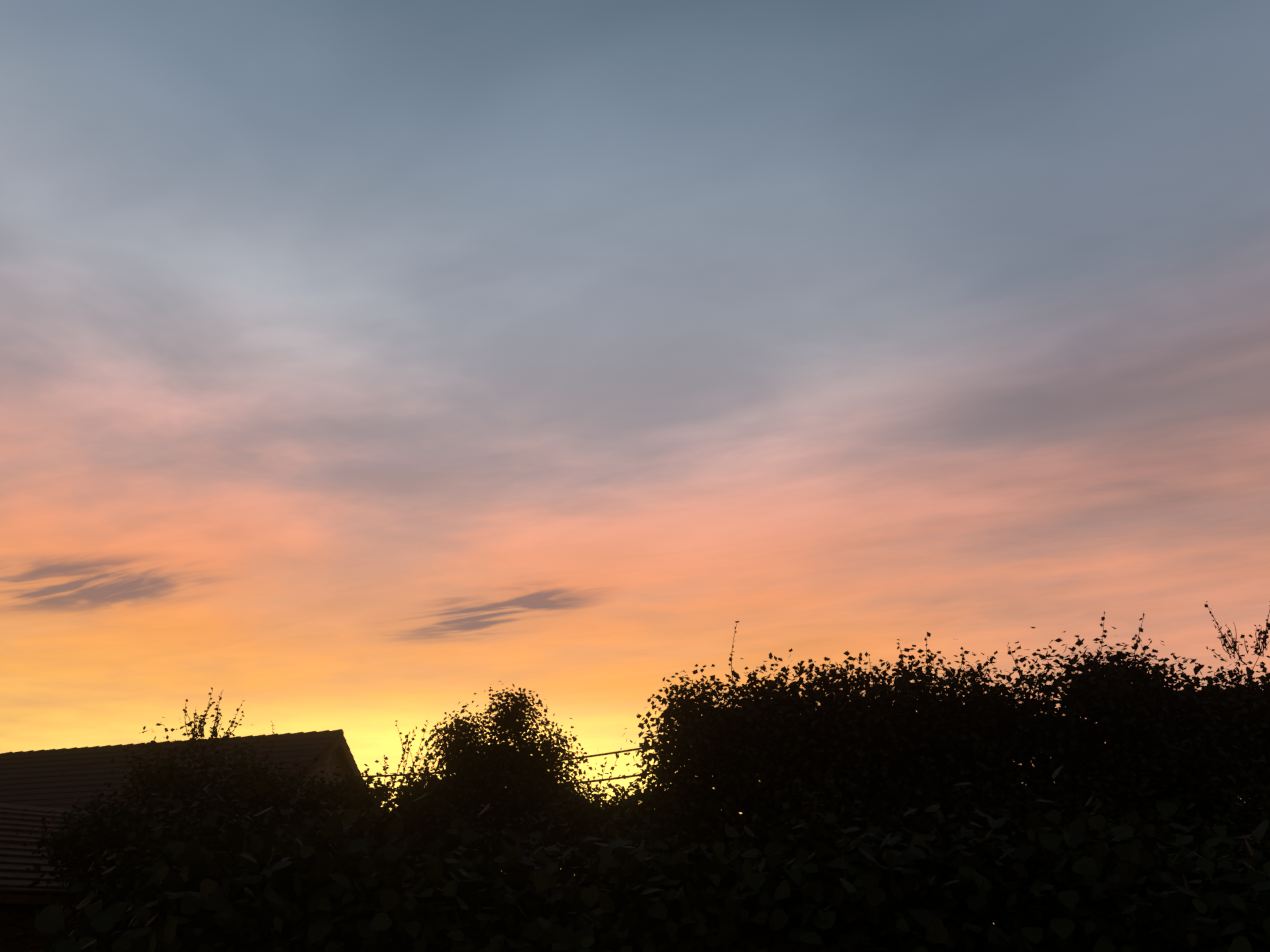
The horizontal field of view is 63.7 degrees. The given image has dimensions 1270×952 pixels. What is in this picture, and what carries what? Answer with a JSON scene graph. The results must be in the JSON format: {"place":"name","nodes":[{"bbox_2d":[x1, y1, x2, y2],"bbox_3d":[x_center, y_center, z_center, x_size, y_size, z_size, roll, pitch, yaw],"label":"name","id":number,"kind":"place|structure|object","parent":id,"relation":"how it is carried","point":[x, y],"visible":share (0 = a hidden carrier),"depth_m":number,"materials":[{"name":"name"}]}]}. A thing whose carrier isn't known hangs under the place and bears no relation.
{"place":"outdoors","nodes":[
{"label":"outdoors","id":0,"kind":"place"},
{"bbox_2d":[0,913,107,951],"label":"shed walls","id":1,"kind":"structure","parent":0,"point":[11,924],"depth_m":12.67,"materials":[{"name":"black"}]},
{"bbox_2d":[0,803,146,904],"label":"shed roof","id":2,"kind":"structure","parent":1,"relation":"on","point":[17,859],"depth_m":10.99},
{"bbox_2d":[111,687,274,799],"bbox_3d":[-4.735,4.347,10.659,1.706,4.293,1.298,18,-30,-34],"label":"shrub","id":3,"kind":"object","parent":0,"point":[203,748],"depth_m":11.17,"materials":[{"name":"plant"}]},
{"bbox_2d":[273,748,353,821],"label":"barn walls","id":4,"kind":"structure","parent":0,"point":[334,758],"depth_m":28.11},
{"bbox_2d":[0,733,341,816],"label":"barn roof","id":5,"kind":"structure","parent":4,"relation":"on","point":[43,779],"depth_m":28.60,"materials":[{"name":"brown tile"}]},
{"bbox_2d":[0,729,343,755],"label":"barn ridge tiles","id":6,"kind":"object","parent":5,"relation":"on","point":[338,731],"visible":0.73,"depth_m":29.83,"materials":[{"name":"brown tile"}]},
{"bbox_2d":[288,736,362,795],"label":"barn barge boards","id":7,"kind":"object","parent":5,"relation":"attached to","point":[327,754],"visible":0.27,"depth_m":27.88,"materials":[{"name":"brown wood"}]},
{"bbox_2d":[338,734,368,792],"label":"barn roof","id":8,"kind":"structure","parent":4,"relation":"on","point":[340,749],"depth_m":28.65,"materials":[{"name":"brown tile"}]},
{"bbox_2d":[386,681,604,873],"bbox_3d":[-1.831,5.139,12.963,3.271,4.838,2.486,0,-25,0],"label":"tree","id":9,"kind":"object","parent":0,"point":[521,782],"depth_m":13.09,"materials":[{"name":"green plant"}]},
{"bbox_2d":[0,0,1269,923],"label":"sky","id":10,"kind":"structure","parent":0,"point":[366,366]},
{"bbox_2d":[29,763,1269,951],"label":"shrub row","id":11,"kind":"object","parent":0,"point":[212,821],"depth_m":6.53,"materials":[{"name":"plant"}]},
{"bbox_2d":[869,611,1269,925],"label":"hedge","id":12,"kind":"object","parent":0,"point":[1246,728],"depth_m":8.16,"materials":[{"name":"green plant"}]},
{"label":"ground","id":13,"kind":"structure","parent":0,"visible":0},
{"bbox_2d":[16,714,400,951],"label":"bush","id":14,"kind":"object","parent":13,"relation":"on","point":[79,838],"depth_m":10.25,"materials":[{"name":"plant"}]},
{"bbox_2d":[331,720,488,887],"bbox_3d":[-2.302,4.245,9.812,2.030,3.801,1.883,0,-25,0],"label":"bush","id":15,"kind":"object","parent":13,"relation":"on","point":[442,807],"depth_m":10.20,"materials":[{"name":"green plant"}]},
{"bbox_2d":[497,748,661,884],"bbox_3d":[-0.228,4.454,9.925,2.494,3.514,1.935,0,-25,0],"label":"bush","id":16,"kind":"object","parent":13,"relation":"on","point":[555,817],"depth_m":10.15,"materials":[{"name":"green plant"}]},
{"bbox_2d":[15,765,1269,951],"bbox_3d":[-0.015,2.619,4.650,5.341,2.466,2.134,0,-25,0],"label":"hedge","id":17,"kind":"object","parent":13,"relation":"on","point":[222,920],"depth_m":4.67,"materials":[{"name":"green plant"}]},
{"bbox_2d":[565,621,1035,877],"bbox_3d":[1.524,3.438,8.803,4.243,4.431,2.693,0,-25,0],"label":"hedge","id":18,"kind":"object","parent":13,"relation":"on","point":[834,748],"depth_m":8.80,"materials":[{"name":"green plant"}]},
{"bbox_2d":[1204,601,1269,689],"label":"shrub","id":19,"kind":"object","parent":13,"relation":"on","point":[1261,632],"depth_m":9.59,"materials":[{"name":"plant"}]},
{"bbox_3d":[19.028,7.863,21.904,0.256,7.257,0.256,0,-25,0],"label":"utility pole","id":20,"kind":"object","parent":13,"relation":"on","visible":0},
{"bbox_2d":[352,697,1065,791],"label":"power lines","id":21,"kind":"object","parent":20,"relation":"attached to","point":[596,755],"visible":0.02,"depth_m":24.27,"materials":[{"name":"grey metal"}]}
]}

